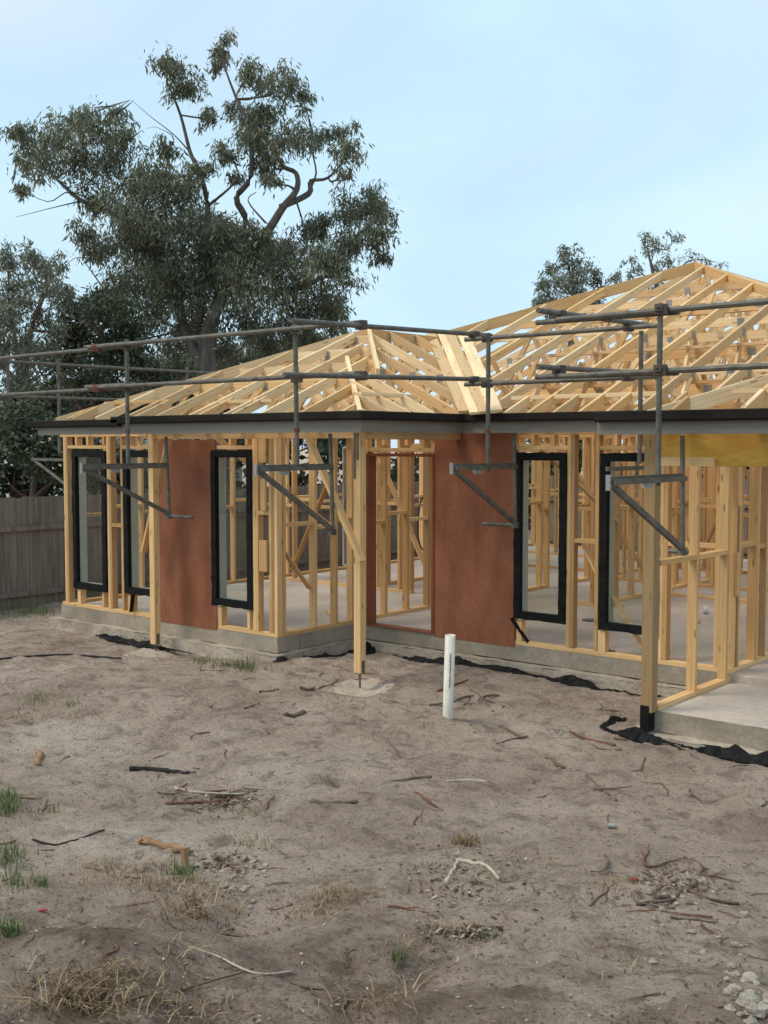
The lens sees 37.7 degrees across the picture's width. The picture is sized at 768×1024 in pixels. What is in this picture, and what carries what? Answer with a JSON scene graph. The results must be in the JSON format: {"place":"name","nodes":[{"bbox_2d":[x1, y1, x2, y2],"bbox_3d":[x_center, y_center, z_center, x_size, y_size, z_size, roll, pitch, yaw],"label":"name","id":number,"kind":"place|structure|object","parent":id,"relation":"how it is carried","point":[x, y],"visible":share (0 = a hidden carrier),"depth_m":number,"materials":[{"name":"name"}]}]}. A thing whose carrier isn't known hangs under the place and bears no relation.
{"place":"outdoors","nodes":[
{"label":"outdoors","id":0,"kind":"place"},
{"bbox_2d":[0,448,767,1023],"bbox_3d":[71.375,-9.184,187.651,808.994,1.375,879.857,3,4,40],"label":"ground","id":1,"kind":"structure","parent":0,"point":[160,716],"depth_m":6.95,"materials":[{"name":"soil"}]},
{"bbox_2d":[23,966,34,989],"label":"twig","id":2,"kind":"object","parent":1,"relation":"on","point":[30,973],"visible":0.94,"depth_m":4.17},
{"bbox_2d":[33,750,43,765],"bbox_3d":[-2.731,1.948,8.896,0.073,0.054,0.357,-1,4,-14],"label":"offcut","id":3,"kind":"object","parent":1,"relation":"on","point":[38,757],"visible":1,"depth_m":8.84,"materials":[{"name":"brown wood"}]},
{"bbox_2d":[0,235,81,496],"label":"gum tree","id":4,"kind":"object","parent":1,"relation":"on","point":[11,313],"visible":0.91,"depth_m":23.48,"materials":[{"name":"green plant"}]},
{"bbox_2d":[0,653,121,659],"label":"hose","id":5,"kind":"object","parent":1,"relation":"on","point":[42,655],"visible":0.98,"depth_m":13.37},
{"bbox_2d":[32,829,104,845],"bbox_3d":[-1.933,2.015,6.936,0.442,0.029,0.193,-1,4,-22],"label":"stick","id":6,"kind":"object","parent":1,"relation":"on","point":[41,842],"visible":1,"depth_m":6.87,"materials":[{"name":"wood"}]},
{"bbox_2d":[61,970,92,978],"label":"twig","id":7,"kind":"object","parent":1,"relation":"on","point":[79,972],"visible":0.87,"depth_m":4.24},
{"bbox_2d":[71,901,82,913],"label":"twig","id":8,"kind":"object","parent":1,"relation":"on","point":[81,907],"visible":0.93,"depth_m":5.76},
{"bbox_2d":[78,980,108,1013],"bbox_3d":[-1.050,1.781,4.126,0.045,0.030,0.210,1,4,14],"label":"twig","id":9,"kind":"object","parent":1,"relation":"on","point":[105,991],"visible":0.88,"depth_m":4.15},
{"bbox_2d":[99,945,119,961],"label":"twig","id":10,"kind":"object","parent":1,"relation":"on","point":[116,949],"visible":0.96,"depth_m":4.45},
{"bbox_2d":[28,283,201,473],"bbox_3d":[-6.618,-2.214,25.839,5.043,6.372,3.556,0,3,-1],"label":"bushy tree","id":11,"kind":"object","parent":1,"relation":"on","point":[106,311],"visible":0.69,"depth_m":25.34,"materials":[{"name":"green plant"}]},
{"bbox_2d":[0,378,229,557],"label":"hedge shrub","id":12,"kind":"object","parent":1,"relation":"on","point":[17,441],"visible":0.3,"depth_m":19.29,"materials":[{"name":"green plant"}]},
{"bbox_2d":[0,379,241,496],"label":"bushy tree","id":13,"kind":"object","parent":1,"relation":"on","point":[239,471],"depth_m":31.22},
{"bbox_2d":[95,633,194,653],"bbox_3d":[-3.052,1.628,14.098,2.002,0.081,0.189,3,4,40],"label":"plastic membrane","id":14,"kind":"object","parent":1,"relation":"on","point":[117,638],"visible":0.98,"depth_m":14.12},
{"bbox_2d":[124,648,178,657],"bbox_3d":[-2.847,1.720,13.721,0.769,0.090,0.672,1,4,21],"label":"post footing","id":15,"kind":"object","parent":1,"relation":"on","point":[149,652],"visible":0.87,"depth_m":13.63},
{"bbox_2d":[129,766,189,773],"bbox_3d":[-1.697,1.962,8.525,0.527,0.052,0.085,1,4,19],"label":"bark strip","id":16,"kind":"object","parent":1,"relation":"on","point":[146,768],"visible":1,"depth_m":8.54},
{"bbox_2d":[138,836,193,854],"bbox_3d":[-1.319,2.004,6.737,0.374,0.060,0.103,2,4,24],"label":"log","id":17,"kind":"object","parent":1,"relation":"on","point":[143,840],"visible":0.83,"depth_m":6.75,"materials":[{"name":"brown wood"}]},
{"bbox_2d":[91,968,252,1016],"bbox_3d":[-0.788,1.859,4.358,0.034,0.135,0.817,3,4,38],"label":"stick","id":18,"kind":"object","parent":1,"relation":"on","point":[142,996],"visible":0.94,"depth_m":4.38,"materials":[{"name":"wood"}]},
{"bbox_2d":[181,846,188,870],"bbox_3d":[-1.150,2.035,6.506,0.046,0.197,0.032,3,4,40],"label":"wooden peg","id":19,"kind":"object","parent":1,"relation":"on","point":[184,853],"visible":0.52,"depth_m":6.49,"materials":[{"name":"brown wood"}]},
{"bbox_2d":[0,27,407,488],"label":"gum tree","id":20,"kind":"object","parent":1,"relation":"on","point":[227,277],"visible":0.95,"depth_m":29.09,"materials":[{"name":"green plant"}]},
{"bbox_2d":[0,481,418,610],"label":"paling fence","id":21,"kind":"object","parent":1,"relation":"on","point":[32,549],"visible":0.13,"depth_m":17.66,"materials":[{"name":"wood"}]},
{"bbox_2d":[173,786,245,794],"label":"stick","id":22,"kind":"object","parent":1,"relation":"on","point":[175,787],"visible":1,"depth_m":7.97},
{"bbox_2d":[206,932,241,936],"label":"twig","id":23,"kind":"object","parent":1,"relation":"on","point":[227,934],"visible":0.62,"depth_m":5.22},
{"bbox_2d":[120,313,349,412],"bbox_3d":[-4.956,-2.572,36.043,7.934,7.790,3.979,0,3,7],"label":"bushy tree","id":24,"kind":"object","parent":1,"relation":"on","point":[245,358],"visible":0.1,"depth_m":35.29,"materials":[{"name":"green plant"}]},
{"bbox_2d":[189,946,292,974],"bbox_3d":[-0.607,1.896,4.702,0.442,0.122,0.143,0,3,1],"label":"stick","id":25,"kind":"object","parent":1,"relation":"on","point":[235,965],"visible":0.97,"depth_m":4.70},
{"bbox_2d":[0,601,502,966],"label":"green grass","id":26,"kind":"structure","parent":1,"relation":"on","point":[4,802],"depth_m":6.64,"materials":[{"name":"plant"}]},
{"bbox_2d":[259,688,278,692],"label":"stick","id":27,"kind":"object","parent":1,"relation":"on","point":[260,691],"visible":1,"depth_m":11.06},
{"bbox_2d":[264,795,274,812],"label":"twig","id":28,"kind":"object","parent":1,"relation":"on","point":[266,807],"visible":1,"depth_m":7.71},
{"bbox_2d":[257,867,285,869],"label":"twig","id":29,"kind":"object","parent":1,"relation":"on","point":[270,868],"visible":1,"depth_m":6.37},
{"bbox_2d":[273,656,287,661],"bbox_3d":[-1.381,1.684,12.723,0.616,0.135,0.206,2,4,26],"label":"plastic membrane","id":30,"kind":"object","parent":1,"relation":"on","point":[281,659],"visible":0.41,"depth_m":12.62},
{"bbox_2d":[226,438,345,489],"bbox_3d":[-3.661,-0.717,34.318,6.568,4.842,3.716,0,3,1],"label":"backyard shrub","id":31,"kind":"object","parent":1,"relation":"on","point":[323,450],"visible":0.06,"depth_m":33.47,"materials":[{"name":"green plant"}]},
{"bbox_2d":[283,709,305,717],"bbox_3d":[-0.813,1.823,10.106,0.227,0.080,0.087,-2,4,-35],"label":"log","id":32,"kind":"object","parent":1,"relation":"on","point":[299,713],"visible":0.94,"depth_m":10.11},
{"bbox_2d":[299,686,314,690],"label":"stick","id":33,"kind":"object","parent":1,"relation":"on","point":[305,688],"visible":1,"depth_m":11.13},
{"bbox_2d":[290,980,336,993],"bbox_3d":[-0.290,1.882,4.479,0.153,0.014,0.159,6,-1,25],"label":"twig","id":34,"kind":"object","parent":1,"relation":"on","point":[301,985],"visible":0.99,"depth_m":4.45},
{"bbox_2d":[314,999,335,1023],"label":"twig","id":35,"kind":"object","parent":1,"relation":"on","point":[321,1003],"visible":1,"depth_m":4.29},
{"bbox_2d":[317,679,338,688],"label":"twig","id":36,"kind":"object","parent":1,"relation":"on","point":[334,682],"visible":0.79,"depth_m":11.62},
{"bbox_2d":[310,800,357,803],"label":"stick","id":37,"kind":"object","parent":1,"relation":"on","point":[338,801],"visible":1,"depth_m":7.58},
{"bbox_2d":[302,641,375,657],"bbox_3d":[-0.565,1.636,13.255,1.020,0.166,0.273,-2,4,-31],"label":"plastic membrane","id":38,"kind":"object","parent":1,"relation":"on","point":[370,649],"visible":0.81,"depth_m":13.36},
{"bbox_2d":[341,987,346,1023],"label":"twig","id":39,"kind":"object","parent":1,"relation":"on","point":[344,995],"visible":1,"depth_m":4.36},
{"bbox_2d":[333,678,394,696],"bbox_3d":[-0.208,1.817,11.596,0.717,0.090,0.755,3,4,40],"label":"post footing","id":40,"kind":"object","parent":1,"relation":"on","point":[352,688],"visible":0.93,"depth_m":11.62,"materials":[{"name":"concrete"}]},
{"bbox_2d":[0,685,742,1023],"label":"dry grass","id":41,"kind":"structure","parent":1,"relation":"on","point":[56,993],"depth_m":4.94,"materials":[{"name":"plant"}]},
{"bbox_2d":[338,439,418,483],"bbox_3d":[0.961,-0.401,33.697,6.542,4.282,4.046,1,3,9],"label":"backyard shrub","id":42,"kind":"object","parent":1,"relation":"on","point":[394,471],"visible":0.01,"depth_m":32.93,"materials":[{"name":"green plant"}]},
{"bbox_2d":[0,660,767,1023],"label":"leaf litter","id":43,"kind":"object","parent":1,"relation":"on","point":[382,914],"visible":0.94,"depth_m":4.99,"materials":[{"name":"plant"}]},
{"bbox_2d":[26,262,767,754],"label":"timber frame house","id":44,"kind":"structure","parent":1,"relation":"on","point":[496,594],"depth_m":13.07,"materials":[{"name":"wood"}]},
{"bbox_2d":[71,450,107,592],"bbox_3d":[-3.891,0.113,15.091,0.747,1.881,0.182,3,4,40],"label":"window","id":45,"kind":"structure","parent":44,"relation":"in","point":[78,482],"depth_m":15.22,"materials":[{"name":"black glass"}]},
{"bbox_2d":[122,450,149,611],"bbox_3d":[-3.060,0.253,14.385,0.697,2.087,0.212,3,4,40],"label":"window","id":46,"kind":"structure","parent":44,"relation":"in","point":[130,476],"depth_m":14.54,"materials":[{"name":"black glass"}]},
{"bbox_2d":[210,450,252,609],"bbox_3d":[-1.750,0.197,13.305,0.706,1.864,0.182,3,4,40],"label":"window","id":47,"kind":"structure","parent":44,"relation":"in","point":[217,458],"depth_m":13.42,"materials":[{"name":"black metal"}]},
{"bbox_2d":[342,446,374,565],"bbox_3d":[-0.389,-0.082,17.291,0.540,1.846,0.163,3,4,40],"label":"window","id":48,"kind":"structure","parent":44,"relation":"in","point":[343,448],"depth_m":17.40,"materials":[{"name":"glass"}]},
{"bbox_2d":[0,298,767,555],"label":"scaffold guardrail","id":49,"kind":"object","parent":44,"relation":"attached to","point":[657,372],"visible":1,"depth_m":11.07,"materials":[{"name":"metal"}]},
{"bbox_2d":[417,497,422,549],"bbox_3d":[0.597,0.181,17.131,0.221,0.821,0.044,3,4,40],"label":"cable coil","id":50,"kind":"object","parent":44,"relation":"hanging from","point":[418,525],"visible":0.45,"depth_m":17.18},
{"bbox_2d":[426,333,468,412],"bbox_3d":[0.781,-1.844,14.335,0.133,1.287,4.247,0,3,-3],"label":"plank","id":51,"kind":"object","parent":44,"relation":"on","point":[453,386],"visible":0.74,"depth_m":13.91,"materials":[{"name":"brown wood"}]},
{"bbox_2d":[438,334,478,414],"bbox_3d":[0.906,-1.818,14.146,0.118,1.300,4.256,0,3,-2],"label":"plank","id":52,"kind":"object","parent":44,"relation":"on","point":[464,390],"visible":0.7,"depth_m":13.81,"materials":[{"name":"brown wood"}]},
{"bbox_2d":[446,335,485,413],"bbox_3d":[1.006,-1.802,14.002,0.118,1.276,4.159,0,3,-2],"label":"plank","id":53,"kind":"object","parent":44,"relation":"on","point":[464,366],"visible":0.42,"depth_m":13.83,"materials":[{"name":"brown wood"}]},
{"bbox_2d":[458,335,502,412],"bbox_3d":[1.143,-1.786,13.830,0.156,1.238,3.978,0,3,-1],"label":"plank","id":54,"kind":"object","parent":44,"relation":"on","point":[474,360],"visible":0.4,"depth_m":13.67,"materials":[{"name":"brown wood"}]},
{"bbox_2d":[510,452,566,642],"bbox_3d":[1.709,0.399,12.193,0.669,2.094,0.232,3,4,40],"label":"window","id":55,"kind":"structure","parent":44,"relation":"in","point":[520,541],"depth_m":12.27,"materials":[{"name":"black metal"}]},
{"bbox_2d":[598,453,659,634],"bbox_3d":[2.545,0.317,11.521,0.672,1.850,0.182,3,4,40],"label":"window","id":56,"kind":"structure","parent":44,"relation":"in","point":[607,498],"depth_m":11.64,"materials":[{"name":"black metal"}]},
{"bbox_2d":[387,905,430,912],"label":"twig","id":57,"kind":"object","parent":1,"relation":"on","point":[395,906],"visible":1,"depth_m":5.77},
{"bbox_2d":[391,772,431,780],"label":"twig","id":58,"kind":"object","parent":1,"relation":"on","point":[427,776],"visible":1,"depth_m":8.24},
{"bbox_2d":[413,791,435,805],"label":"twig","id":59,"kind":"object","parent":1,"relation":"on","point":[420,794],"visible":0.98,"depth_m":7.75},
{"bbox_2d":[161,786,731,942],"bbox_3d":[-0.021,2.002,6.769,3.906,0.216,2.096,3,4,40],"label":"leaf pile","id":60,"kind":"object","parent":1,"relation":"on","point":[447,935],"visible":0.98,"depth_m":6.17,"materials":[{"name":"plant"}]},
{"bbox_2d":[165,790,256,804],"bbox_3d":[-1.197,2.011,7.854,0.666,0.049,0.077,-2,4,-25],"label":"stick","id":61,"kind":"object","parent":60,"relation":"on","point":[182,802],"visible":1,"depth_m":7.77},
{"bbox_2d":[443,634,455,718],"bbox_3d":[0.575,1.507,9.969,0.091,0.851,0.144,-2,4,-24],"label":"pvc pipe","id":62,"kind":"object","parent":1,"relation":"on","point":[449,667],"visible":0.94,"depth_m":9.93,"materials":[{"name":"plastic"}]},
{"bbox_2d":[444,859,459,882],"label":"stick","id":63,"kind":"object","parent":1,"relation":"on","point":[452,870],"visible":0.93,"depth_m":6.30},
{"bbox_2d":[437,679,467,691],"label":"stick","id":64,"kind":"object","parent":1,"relation":"on","point":[441,689],"visible":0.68,"depth_m":11.42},
{"bbox_2d":[429,689,504,711],"bbox_3d":[0.856,1.823,10.694,0.613,0.082,0.732,3,4,40],"label":"stick","id":65,"kind":"object","parent":1,"relation":"on","point":[468,696],"visible":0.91,"depth_m":10.80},
{"bbox_2d":[447,779,487,781],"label":"stick","id":66,"kind":"object","parent":1,"relation":"on","point":[467,780],"visible":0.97,"depth_m":8.31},
{"bbox_2d":[457,858,499,879],"bbox_3d":[0.552,2.009,6.342,0.084,0.042,0.386,-2,4,-33],"label":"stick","id":67,"kind":"object","parent":1,"relation":"on","point":[487,866],"visible":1,"depth_m":6.39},
{"bbox_2d":[478,694,499,703],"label":"twig","id":68,"kind":"object","parent":1,"relation":"on","point":[488,695],"visible":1,"depth_m":10.99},
{"bbox_2d":[500,725,520,735],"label":"stick","id":69,"kind":"object","parent":1,"relation":"on","point":[507,729],"visible":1,"depth_m":9.78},
{"bbox_2d":[496,735,526,743],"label":"twig","id":70,"kind":"object","parent":1,"relation":"on","point":[525,736],"visible":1,"depth_m":9.58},
{"bbox_2d":[393,654,660,696],"bbox_3d":[1.418,1.714,12.121,3.402,0.141,0.217,3,4,40],"label":"plastic membrane","id":71,"kind":"object","parent":1,"relation":"on","point":[570,680],"visible":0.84,"depth_m":12.07,"materials":[{"name":"plastic"}]},
{"bbox_2d":[544,755,564,768],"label":"stick","id":72,"kind":"object","parent":1,"relation":"on","point":[554,761],"visible":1,"depth_m":8.96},
{"bbox_2d":[531,243,621,365],"bbox_3d":[6.819,-4.021,39.734,3.527,11.015,3.106,0,3,1],"label":"gum tree","id":73,"kind":"object","parent":1,"relation":"on","point":[573,284],"visible":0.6,"depth_m":39.24,"materials":[{"name":"green plant"}]},
{"bbox_2d":[526,439,637,529],"bbox_3d":[5.753,-0.715,33.976,7.400,4.875,3.869,-1,4,-10],"label":"backyard shrub","id":74,"kind":"object","parent":1,"relation":"on","point":[552,468],"visible":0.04,"depth_m":33.43,"materials":[{"name":"green plant"}]},
{"bbox_2d":[569,731,615,745],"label":"stick","id":75,"kind":"object","parent":1,"relation":"on","point":[590,739],"visible":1,"depth_m":9.49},
{"bbox_2d":[589,854,608,871],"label":"twig","id":76,"kind":"object","parent":1,"relation":"on","point":[607,861],"visible":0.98,"depth_m":6.37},
{"bbox_2d":[577,736,621,750],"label":"stick","id":77,"kind":"object","parent":1,"relation":"on","point":[599,748],"visible":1,"depth_m":9.27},
{"bbox_2d":[586,774,617,800],"bbox_3d":[1.577,2.007,8.191,0.039,0.047,0.697,0,3,-6],"label":"stick","id":78,"kind":"object","parent":1,"relation":"on","point":[604,791],"visible":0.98,"depth_m":8.16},
{"bbox_2d":[588,883,615,906],"bbox_3d":[1.132,1.982,5.819,0.209,0.014,0.037,-25,19,-25],"label":"twig","id":79,"kind":"object","parent":1,"relation":"on","point":[592,901],"visible":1,"depth_m":5.81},
{"bbox_2d":[608,823,614,828],"bbox_3d":[1.482,2.046,7.332,0.045,0.034,0.036,1,4,13],"label":"can","id":80,"kind":"object","parent":1,"relation":"on","point":[611,825],"visible":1,"depth_m":7.32,"materials":[{"name":"metal"}]},
{"bbox_2d":[593,786,630,789],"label":"twig","id":81,"kind":"object","parent":1,"relation":"on","point":[609,788],"visible":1,"depth_m":8.08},
{"bbox_2d":[614,737,635,740],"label":"twig","id":82,"kind":"object","parent":1,"relation":"on","point":[623,739],"visible":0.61,"depth_m":9.53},
{"bbox_2d":[626,909,656,911],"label":"twig","id":83,"kind":"object","parent":1,"relation":"on","point":[643,910],"visible":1,"depth_m":5.59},
{"bbox_2d":[625,989,660,1000],"bbox_3d":[1.022,1.922,4.489,0.155,0.017,0.056,-1,4,-11],"label":"twig","id":84,"kind":"object","parent":1,"relation":"on","point":[658,993],"visible":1,"depth_m":4.47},
{"bbox_2d":[640,843,649,867],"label":"twig","id":85,"kind":"object","parent":1,"relation":"on","point":[643,860],"visible":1,"depth_m":6.66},
{"bbox_2d":[542,475,748,558],"bbox_3d":[11.837,0.447,21.419,21.200,1.974,0.070,3,4,40],"label":"paling fence","id":86,"kind":"object","parent":1,"relation":"on","point":[745,550],"visible":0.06,"depth_m":26.61,"materials":[{"name":"wood"}]},
{"bbox_2d":[643,885,662,903],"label":"twig","id":87,"kind":"object","parent":1,"relation":"on","point":[656,889],"visible":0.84,"depth_m":5.83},
{"bbox_2d":[649,957,658,964],"bbox_3d":[1.187,1.982,4.956,0.042,0.034,0.045,3,4,40],"label":"rubble lump","id":88,"kind":"object","parent":1,"relation":"on","point":[653,961],"visible":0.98,"depth_m":4.94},
{"bbox_2d":[636,898,675,905],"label":"stick","id":89,"kind":"object","parent":1,"relation":"on","point":[660,901],"visible":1,"depth_m":5.74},
{"bbox_2d":[639,903,674,908],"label":"twig","id":90,"kind":"object","parent":1,"relation":"on","point":[673,907],"visible":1,"depth_m":5.69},
{"bbox_2d":[648,858,680,869],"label":"twig","id":91,"kind":"object","parent":1,"relation":"on","point":[662,863],"visible":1,"depth_m":6.58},
{"bbox_2d":[619,230,729,381],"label":"gum tree","id":92,"kind":"object","parent":1,"relation":"on","point":[654,269],"visible":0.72,"depth_m":43.38,"materials":[{"name":"green plant"}]},
{"bbox_2d":[600,716,767,764],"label":"plastic membrane","id":93,"kind":"object","parent":1,"relation":"on","point":[735,752],"visible":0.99,"depth_m":9.09,"materials":[{"name":"plastic"}]},
{"bbox_2d":[661,911,712,918],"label":"twig","id":94,"kind":"object","parent":1,"relation":"on","point":[705,916],"visible":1,"depth_m":5.59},
{"bbox_2d":[674,744,700,759],"bbox_3d":[2.446,1.938,8.972,0.059,0.022,0.330,1,21,-32],"label":"twig","id":95,"kind":"object","parent":1,"relation":"on","point":[678,746],"visible":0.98,"depth_m":9.04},
{"bbox_2d":[687,929,696,933],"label":"rubble lump","id":96,"kind":"object","parent":1,"relation":"on","point":[692,931],"visible":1,"depth_m":5.43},
{"bbox_2d":[682,789,703,803],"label":"twig","id":97,"kind":"object","parent":1,"relation":"on","point":[692,794],"visible":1,"depth_m":8.02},
{"bbox_2d":[670,916,716,922],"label":"twig","id":98,"kind":"object","parent":1,"relation":"on","point":[680,918],"visible":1,"depth_m":5.54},
{"bbox_2d":[655,856,738,904],"bbox_3d":[1.766,2.019,6.157,0.394,0.140,0.949,2,4,24],"label":"stick","id":99,"kind":"object","parent":1,"relation":"on","point":[692,884],"visible":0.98,"depth_m":5.90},
{"bbox_2d":[699,948,706,954],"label":"rubble lump","id":100,"kind":"object","parent":1,"relation":"on","point":[702,951],"visible":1,"depth_m":5.05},
{"bbox_2d":[698,917,713,934],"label":"twig","id":101,"kind":"object","parent":1,"relation":"on","point":[711,932],"visible":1,"depth_m":5.43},
{"bbox_2d":[700,875,739,882],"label":"twig","id":102,"kind":"object","parent":1,"relation":"on","point":[735,881],"visible":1,"depth_m":6.31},
{"bbox_2d":[724,1003,735,1012],"bbox_3d":[1.313,1.888,4.272,0.041,0.039,0.051,0,3,2],"label":"rubble lump","id":103,"kind":"object","parent":1,"relation":"on","point":[730,1007],"visible":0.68,"depth_m":4.26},
{"bbox_2d":[727,962,736,968],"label":"rubble lump","id":104,"kind":"object","parent":1,"relation":"on","point":[731,965],"visible":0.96,"depth_m":4.86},
{"bbox_2d":[723,983,742,995],"bbox_3d":[1.360,1.866,4.382,0.078,0.054,0.057,-1,4,-10],"label":"rubble lump","id":105,"kind":"object","parent":1,"relation":"on","point":[733,989],"visible":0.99,"depth_m":4.36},
{"bbox_2d":[731,941,741,947],"bbox_3d":[1.611,1.981,5.144,0.048,0.036,0.048,0,3,-6],"label":"rubble lump","id":106,"kind":"object","parent":1,"relation":"on","point":[735,944],"visible":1,"depth_m":5.13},
{"bbox_2d":[736,1011,744,1017],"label":"rubble lump","id":107,"kind":"object","parent":1,"relation":"on","point":[740,1014],"visible":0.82,"depth_m":4.24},
{"bbox_2d":[735,996,748,1009],"bbox_3d":[1.374,1.877,4.297,0.058,0.048,0.066,-2,4,-28],"label":"rubble lump","id":108,"kind":"object","parent":1,"relation":"on","point":[742,1005],"visible":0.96,"depth_m":4.28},
{"bbox_2d":[739,911,749,915],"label":"rubble lump","id":109,"kind":"object","parent":1,"relation":"on","point":[744,912],"visible":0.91,"depth_m":5.69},
{"bbox_2d":[738,992,759,1003],"bbox_3d":[1.395,1.871,4.309,0.085,0.058,0.084,3,4,40],"label":"rubble lump","id":110,"kind":"object","parent":1,"relation":"on","point":[750,997],"visible":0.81,"depth_m":4.29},
{"bbox_2d":[743,1019,756,1023],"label":"rubble lump","id":111,"kind":"object","parent":1,"relation":"on","point":[749,1021],"visible":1,"depth_m":4.16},
{"bbox_2d":[740,971,760,983],"bbox_3d":[1.496,1.902,4.578,0.078,0.056,0.077,3,4,40],"label":"rubble lump","id":112,"kind":"object","parent":1,"relation":"on","point":[749,977],"visible":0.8,"depth_m":4.56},
{"bbox_2d":[743,1003,757,1015],"bbox_3d":[1.403,1.894,4.284,0.079,0.058,0.084,0,3,-2],"label":"rubble lump","id":113,"kind":"object","parent":1,"relation":"on","point":[749,1009],"visible":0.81,"depth_m":4.26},
{"bbox_2d":[750,1001,767,1019],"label":"rubble lump","id":114,"kind":"object","parent":1,"relation":"on","point":[762,1010],"visible":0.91,"depth_m":4.24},
{"bbox_2d":[763,992,767,1003],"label":"rubble lump","id":115,"kind":"object","parent":1,"relation":"on","point":[765,997],"visible":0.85,"depth_m":4.30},
{"bbox_2d":[0,0,767,447],"label":"sky","id":116,"kind":"structure","parent":0,"point":[504,134],"materials":[{"name":"blue"}]},
{"bbox_2d":[703,606,708,613],"bbox_3d":[4.209,1.278,14.690,0.063,0.100,0.100,1,4,21],"label":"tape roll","id":117,"kind":"object","parent":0,"point":[705,609],"visible":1,"depth_m":14.65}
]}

